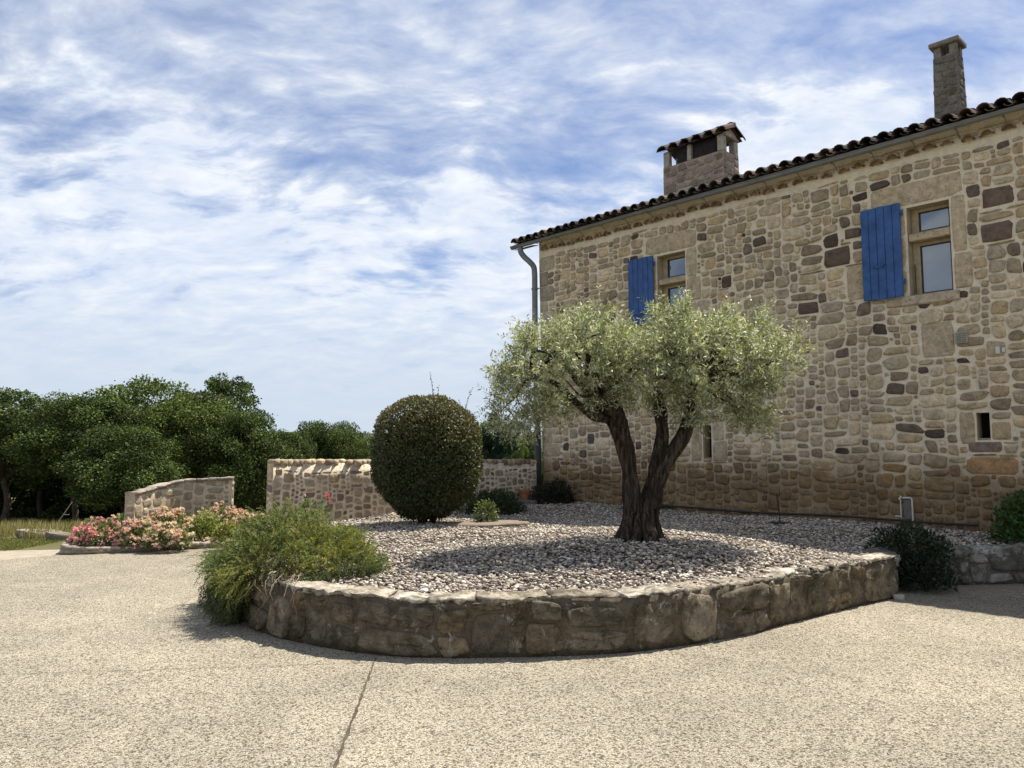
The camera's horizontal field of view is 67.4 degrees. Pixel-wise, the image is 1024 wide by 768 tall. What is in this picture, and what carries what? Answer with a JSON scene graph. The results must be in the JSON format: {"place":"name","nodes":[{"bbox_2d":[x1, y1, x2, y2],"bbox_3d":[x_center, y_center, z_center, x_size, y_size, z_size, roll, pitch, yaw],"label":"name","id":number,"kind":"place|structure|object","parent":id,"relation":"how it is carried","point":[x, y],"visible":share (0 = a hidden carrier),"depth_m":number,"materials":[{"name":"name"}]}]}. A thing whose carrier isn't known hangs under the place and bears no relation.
{"place":"outdoors","nodes":[
{"label":"outdoors","id":0,"kind":"place"},
{"bbox_2d":[0,550,59,559],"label":"path","id":1,"kind":"structure","parent":0,"point":[14,554],"depth_m":12.44,"materials":[{"name":"beige concrete"}]},
{"bbox_2d":[0,537,65,550],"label":"lawn","id":2,"kind":"structure","parent":0,"point":[14,543],"depth_m":13.95,"materials":[{"name":"green plant"}]},
{"bbox_2d":[0,517,107,538],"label":"tall grass","id":3,"kind":"structure","parent":0,"point":[9,529],"depth_m":15.50,"materials":[{"name":"green plant"}]},
{"bbox_2d":[209,519,244,547],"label":"rose bush","id":4,"kind":"object","parent":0,"point":[220,530],"visible":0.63,"depth_m":12.70,"materials":[{"name":"green plant"}]},
{"bbox_2d":[0,430,542,553],"bbox_3d":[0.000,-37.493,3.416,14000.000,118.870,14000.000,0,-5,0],"label":"ground","id":5,"kind":"structure","parent":0,"point":[54,546],"depth_m":27.05,"materials":[{"name":"green plant"}]},
{"bbox_2d":[15,529,44,537],"bbox_3d":[-9.344,2.956,15.080,0.742,0.214,0.389,0,-5,0],"label":"edging stone","id":6,"kind":"object","parent":5,"relation":"on","point":[22,531],"visible":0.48,"depth_m":14.92,"materials":[{"name":"beige stone"}]},
{"bbox_2d":[0,386,74,523],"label":"oak tree","id":7,"kind":"object","parent":5,"relation":"on","point":[7,395],"visible":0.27,"depth_m":23.61,"materials":[{"name":"green plant"}]},
{"bbox_2d":[0,471,90,515],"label":"oak tree","id":8,"kind":"object","parent":5,"relation":"on","point":[12,509],"visible":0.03,"depth_m":29.59,"materials":[{"name":"green plant"}]},
{"bbox_2d":[1,400,91,516],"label":"oak tree","id":9,"kind":"object","parent":5,"relation":"on","point":[35,483],"visible":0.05,"depth_m":28.11,"materials":[{"name":"green plant"}]},
{"bbox_2d":[31,529,62,531],"bbox_3d":[-9.183,2.971,15.221,0.662,0.210,0.382,0,-5,0],"label":"edging stone","id":10,"kind":"object","parent":5,"relation":"on","point":[49,530],"visible":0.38,"depth_m":15.17,"materials":[{"name":"beige stone"}]},
{"bbox_2d":[45,532,70,540],"bbox_3d":[-8.599,2.916,14.668,0.556,0.193,0.361,0,-5,0],"label":"edging stone","id":11,"kind":"object","parent":5,"relation":"on","point":[56,535],"visible":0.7,"depth_m":14.53,"materials":[{"name":"beige stone"}]},
{"bbox_2d":[1,469,124,518],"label":"oak tree","id":12,"kind":"object","parent":5,"relation":"on","point":[55,494],"visible":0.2,"depth_m":28.76,"materials":[{"name":"green plant"}]},
{"bbox_2d":[0,389,145,522],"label":"oak tree","id":13,"kind":"object","parent":5,"relation":"on","point":[90,412],"visible":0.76,"depth_m":22.06,"materials":[{"name":"green plant"}]},
{"bbox_2d":[50,422,190,516],"bbox_3d":[-10.781,2.579,21.204,3.556,3.065,3.367,3,-6,-26],"label":"oak tree","id":14,"kind":"object","parent":5,"relation":"on","point":[101,454],"visible":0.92,"depth_m":20.66,"materials":[{"name":"green plant"}]},
{"bbox_2d":[60,539,216,554],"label":"flower bed kerb","id":15,"kind":"structure","parent":5,"relation":"on","point":[67,548],"depth_m":12.45,"materials":[{"name":"stone"}]},
{"bbox_2d":[77,373,215,477],"bbox_3d":[-13.005,2.324,27.921,5.816,5.323,6.118,-1,-5,11],"label":"oak tree","id":16,"kind":"object","parent":5,"relation":"on","point":[140,389],"visible":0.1,"depth_m":27.09,"materials":[{"name":"green plant"}]},
{"bbox_2d":[124,476,234,526],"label":"entrance wall","id":17,"kind":"structure","parent":5,"relation":"on","point":[192,495],"depth_m":15.19,"materials":[{"name":"stone"}]},
{"bbox_2d":[119,388,253,480],"bbox_3d":[-9.988,2.390,24.469,4.408,4.478,4.191,-4,-7,38],"label":"oak tree","id":18,"kind":"object","parent":5,"relation":"on","point":[184,420],"visible":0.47,"depth_m":23.41,"materials":[{"name":"green plant"}]},
{"bbox_2d":[178,372,265,447],"bbox_3d":[-10.269,2.252,27.277,2.928,5.363,2.952,0,-5,-3],"label":"oak tree","id":19,"kind":"object","parent":5,"relation":"on","point":[241,388],"visible":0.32,"depth_m":27.09,"materials":[{"name":"green plant"}]},
{"bbox_2d":[238,446,265,510],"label":"oak tree","id":20,"kind":"object","parent":5,"relation":"on","point":[264,505],"depth_m":32.03,"materials":[{"name":"green plant"}]},
{"bbox_2d":[200,408,307,512],"bbox_3d":[-8.031,2.654,23.922,3.386,3.862,3.658,3,-6,-28],"label":"oak tree","id":21,"kind":"object","parent":5,"relation":"on","point":[252,433],"visible":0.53,"depth_m":23.15,"materials":[{"name":"green plant"}]},
{"bbox_2d":[269,428,318,458],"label":"oak tree","id":22,"kind":"object","parent":5,"relation":"on","point":[302,438],"visible":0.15,"depth_m":30.52,"materials":[{"name":"green plant"}]},
{"bbox_2d":[297,419,339,458],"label":"oak tree","id":23,"kind":"object","parent":5,"relation":"on","point":[314,429],"visible":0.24,"depth_m":32.43,"materials":[{"name":"green plant"}]},
{"bbox_2d":[316,421,371,458],"bbox_3d":[-7.244,3.544,33.353,2.947,4.014,3.100,2,-5,-18],"label":"oak tree","id":24,"kind":"object","parent":5,"relation":"on","point":[345,440],"visible":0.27,"depth_m":32.82,"materials":[{"name":"green plant"}]},
{"bbox_2d":[340,436,381,459],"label":"oak tree","id":25,"kind":"object","parent":5,"relation":"on","point":[357,452],"visible":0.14,"depth_m":29.57,"materials":[{"name":"green plant"}]},
{"bbox_2d":[266,459,541,522],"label":"courtyard wall","id":26,"kind":"structure","parent":5,"relation":"on","point":[349,487],"depth_m":14.34,"materials":[{"name":"stone"}]},
{"bbox_2d":[465,421,492,457],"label":"oak tree","id":27,"kind":"object","parent":5,"relation":"on","point":[483,426],"visible":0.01,"depth_m":29.48,"materials":[{"name":"green plant"}]},
{"bbox_2d":[480,413,515,459],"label":"conifer","id":28,"kind":"object","parent":5,"relation":"on","point":[501,451],"visible":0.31,"depth_m":27.52,"materials":[{"name":"green plant"}]},
{"bbox_2d":[511,438,542,474],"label":"bush","id":29,"kind":"object","parent":5,"relation":"on","point":[523,453],"visible":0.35,"depth_m":21.82,"materials":[{"name":"green plant"}]},
{"bbox_2d":[511,424,542,489],"bbox_3d":[0.347,3.251,29.783,1.982,3.844,2.053,-3,-6,31],"label":"conifer","id":30,"kind":"object","parent":5,"relation":"on","point":[517,447],"visible":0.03,"depth_m":29.67,"materials":[{"name":"green plant"}]},
{"bbox_2d":[510,35,1023,532],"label":"stone house","id":31,"kind":"structure","parent":5,"relation":"on","point":[886,265],"depth_m":12.71,"materials":[{"name":"beige stone"}]},
{"bbox_2d":[663,254,685,316],"bbox_3d":[3.316,-1.859,15.361,0.060,1.450,0.654,5,-7,-44],"label":"window","id":32,"kind":"structure","parent":31,"relation":"in","point":[674,266],"depth_m":15.45,"materials":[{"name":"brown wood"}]},
{"bbox_2d":[704,427,711,458],"bbox_3d":[3.765,1.101,14.508,0.240,0.680,0.220,5,-7,-44],"label":"slit window","id":33,"kind":"structure","parent":31,"relation":"in","point":[710,427],"depth_m":14.62,"materials":[{"name":"stone"}]},
{"bbox_2d":[662,505,977,525],"bbox_3d":[4.717,2.216,13.130,0.060,0.054,5.751,5,-7,-44],"label":"water pipe","id":34,"kind":"object","parent":31,"relation":"attached to","point":[944,523],"visible":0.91,"depth_m":12.59,"materials":[{"name":"black plastic"}]},
{"bbox_2d":[895,496,913,520],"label":"utility meter box","id":35,"kind":"structure","parent":31,"relation":"attached to","point":[908,508],"depth_m":11.78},
{"bbox_2d":[911,203,953,294],"bbox_3d":[6.587,-2.076,11.984,0.060,1.410,0.604,5,-7,-44],"label":"window","id":36,"kind":"structure","parent":31,"relation":"in","point":[932,260],"depth_m":12.00,"materials":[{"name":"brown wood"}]},
{"bbox_2d":[978,413,990,439],"bbox_3d":[6.945,0.623,11.248,0.242,0.440,0.210,5,-7,-44],"label":"slit window","id":37,"kind":"structure","parent":31,"relation":"in","point":[985,418],"depth_m":11.34,"materials":[{"name":"stone"}]},
{"bbox_2d":[0,548,1023,767],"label":"paving","id":38,"kind":"structure","parent":0,"point":[919,678],"depth_m":5.17,"materials":[{"name":"beige concrete"}]},
{"bbox_2d":[16,662,364,673],"bbox_3d":[-2.541,2.125,5.732,2.848,0.001,0.013,1,-5,-7],"label":"paving joint","id":39,"kind":"object","parent":38,"relation":"on","point":[180,668],"visible":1,"depth_m":5.76,"materials":[{"name":"grey concrete"}]},
{"bbox_2d":[333,658,376,767],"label":"paving joint","id":40,"kind":"object","parent":38,"relation":"on","point":[347,733],"visible":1,"depth_m":4.58,"materials":[{"name":"grey concrete"}]},
{"bbox_2d":[241,521,897,657],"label":"planter wall","id":41,"kind":"structure","parent":38,"relation":"on","point":[381,620],"depth_m":6.31,"materials":[{"name":"stone"}]},
{"bbox_2d":[893,594,904,599],"bbox_3d":[4.279,2.355,8.497,0.130,0.054,0.083,0,-5,0],"label":"loose stone","id":42,"kind":"object","parent":38,"relation":"on","point":[898,597],"visible":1,"depth_m":8.47,"materials":[{"name":"grey stone"}]},
{"bbox_2d":[898,543,961,592],"bbox_3d":[4.842,2.156,8.998,0.752,0.592,0.536,2,-6,-23],"label":"shrub","id":43,"kind":"object","parent":38,"relation":"on","point":[925,567],"visible":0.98,"depth_m":8.93,"materials":[{"name":"green plant"}]},
{"bbox_2d":[865,542,1023,588],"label":"planter wall","id":44,"kind":"structure","parent":38,"relation":"on","point":[1003,564],"depth_m":9.46,"materials":[{"name":"stone"}]},
{"bbox_2d":[0,0,1023,434],"label":"sky","id":45,"kind":"structure","parent":0,"point":[320,205],"materials":[{"name":"blue"}]},
{"bbox_2d":[276,501,1023,605],"bbox_3d":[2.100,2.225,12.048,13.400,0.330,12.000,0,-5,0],"label":"bed ground","id":46,"kind":"structure","parent":0,"point":[747,565],"depth_m":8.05,"materials":[{"name":"grey gravel"}]},
{"bbox_2d":[258,518,299,555],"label":"bedding plant","id":47,"kind":"object","parent":46,"relation":"on","point":[278,544],"visible":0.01,"depth_m":8.77,"materials":[{"name":"green plant"}]},
{"bbox_2d":[184,493,397,629],"bbox_3d":[-2.310,1.691,7.614,2.391,1.203,2.112,0,-5,0],"label":"rosemary","id":48,"kind":"object","parent":46,"relation":"on","point":[237,572],"visible":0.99,"depth_m":7.37,"materials":[{"name":"green plant"}]},
{"bbox_2d":[291,492,332,546],"bbox_3d":[-2.560,1.730,9.607,0.782,0.750,0.654,0,-5,0],"label":"rose bush","id":49,"kind":"object","parent":46,"relation":"on","point":[315,506],"visible":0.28,"depth_m":9.64,"materials":[{"name":"green plant"}]},
{"bbox_2d":[328,522,363,553],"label":"bedding plant","id":50,"kind":"object","parent":46,"relation":"on","point":[353,531],"visible":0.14,"depth_m":8.96,"materials":[{"name":"green plant"}]},
{"bbox_2d":[369,375,482,524],"bbox_3d":[-1.397,1.142,12.692,1.872,2.675,1.902,0,-5,0],"label":"clipped shrub","id":51,"kind":"object","parent":46,"relation":"on","point":[426,462],"visible":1,"depth_m":12.13,"materials":[{"name":"green plant"}]},
{"bbox_2d":[472,498,498,521],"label":"shrub","id":52,"kind":"object","parent":46,"relation":"on","point":[489,510],"visible":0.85,"depth_m":12.36,"materials":[{"name":"green plant"}]},
{"bbox_2d":[445,520,529,527],"bbox_3d":[-0.382,2.229,12.187,1.348,0.101,0.788,0,-5,0],"label":"flat stone","id":53,"kind":"object","parent":46,"relation":"on","point":[504,523],"visible":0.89,"depth_m":11.98,"materials":[{"name":"beige stone"}]},
{"bbox_2d":[457,487,527,515],"bbox_3d":[-0.381,2.318,15.056,1.426,0.614,1.058,0,-5,0],"label":"shrub","id":54,"kind":"object","parent":46,"relation":"on","point":[509,504],"visible":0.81,"depth_m":14.89,"materials":[{"name":"green plant"}]},
{"bbox_2d":[500,499,537,504],"bbox_3d":[0.124,2.535,16.383,0.913,0.135,0.459,0,-5,0],"label":"stepping stone","id":55,"kind":"object","parent":46,"relation":"on","point":[533,502],"visible":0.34,"depth_m":16.23,"materials":[{"name":"grey stone"}]},
{"bbox_2d":[518,490,531,499],"bbox_3d":[0.280,2.440,16.698,0.320,0.270,0.315,0,-5,0],"label":"flower pot","id":56,"kind":"object","parent":46,"relation":"on","point":[524,494],"visible":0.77,"depth_m":16.59,"materials":[{"name":"ceramic"}]},
{"bbox_2d":[529,475,575,504],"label":"shrub","id":57,"kind":"object","parent":46,"relation":"on","point":[560,496],"visible":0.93,"depth_m":16.41,"materials":[{"name":"green plant"}]},
{"bbox_2d":[617,503,672,510],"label":"ground cover plant","id":58,"kind":"object","parent":46,"relation":"on","point":[668,504],"visible":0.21,"depth_m":14.88,"materials":[{"name":"green plant"}]},
{"bbox_2d":[473,285,818,544],"bbox_3d":[1.624,0.438,9.201,4.185,3.336,2.320,0,-5,0],"label":"olive tree","id":59,"kind":"object","parent":46,"relation":"on","point":[606,354],"visible":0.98,"depth_m":8.92,"materials":[{"name":"green plant"}]},
{"bbox_2d":[765,494,791,524],"bbox_3d":[4.174,1.998,12.025,0.458,0.542,0.233,0,-5,0],"label":"garden stake","id":60,"kind":"object","parent":46,"relation":"on","point":[777,522],"visible":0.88,"depth_m":12.01,"materials":[{"name":"metal"}]},
{"bbox_2d":[864,521,955,561],"bbox_3d":[4.805,1.889,9.282,1.036,0.500,0.816,0,-5,0],"label":"shrub","id":61,"kind":"object","parent":46,"relation":"on","point":[923,536],"visible":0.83,"depth_m":9.14,"materials":[{"name":"green plant"}]},
{"bbox_2d":[985,488,1023,543],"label":"leafy shrub","id":62,"kind":"object","parent":46,"relation":"on","point":[1015,521],"visible":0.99,"depth_m":10.21,"materials":[{"name":"green plant"}]},
{"label":"flower bed ground","id":63,"kind":"structure","parent":0,"visible":0},
{"bbox_2d":[65,516,130,546],"bbox_3d":[-6.864,2.472,12.784,1.039,0.573,0.849,0,-5,0],"label":"rose bush","id":64,"kind":"object","parent":63,"relation":"on","point":[89,531],"visible":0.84,"depth_m":12.59,"materials":[{"name":"pink plant"}]},
{"bbox_2d":[102,513,123,524],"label":"rose bush","id":65,"kind":"object","parent":63,"relation":"on","point":[118,518],"visible":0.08,"depth_m":14.42,"materials":[{"name":"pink plant"}]},
{"bbox_2d":[109,517,161,549],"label":"rose bush","id":66,"kind":"object","parent":63,"relation":"on","point":[134,529],"visible":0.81,"depth_m":12.60,"materials":[{"name":"pink plant"}]},
{"bbox_2d":[78,536,209,546],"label":"gravel","id":67,"kind":"structure","parent":63,"relation":"on","point":[196,540],"depth_m":13.43,"materials":[{"name":"grey gravel"}]},
{"bbox_2d":[184,508,221,541],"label":"rose bush","id":68,"kind":"object","parent":67,"relation":"on","point":[203,525],"visible":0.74,"depth_m":13.42,"materials":[{"name":"green plant"}]},
{"bbox_2d":[136,520,195,550],"bbox_3d":[-5.681,2.496,12.675,0.937,0.507,0.800,0,-5,0],"label":"rose bush","id":69,"kind":"object","parent":63,"relation":"on","point":[172,531],"visible":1,"depth_m":12.49,"materials":[{"name":"pink plant"}]},
{"bbox_2d":[145,505,200,532],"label":"rose bush","id":70,"kind":"object","parent":63,"relation":"on","point":[171,515],"visible":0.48,"depth_m":14.41,"materials":[{"name":"pink plant"}]},
{"bbox_2d":[189,501,244,532],"bbox_3d":[-5.659,2.600,14.844,1.082,0.692,0.961,2,-6,-24],"label":"rose bush","id":71,"kind":"object","parent":63,"relation":"on","point":[227,513],"visible":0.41,"depth_m":14.72,"materials":[{"name":"pink plant"}]},
{"bbox_2d":[229,508,264,532],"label":"rose bush","id":72,"kind":"object","parent":63,"relation":"on","point":[247,513],"visible":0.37,"depth_m":14.65,"materials":[{"name":"pink plant"}]}
]}

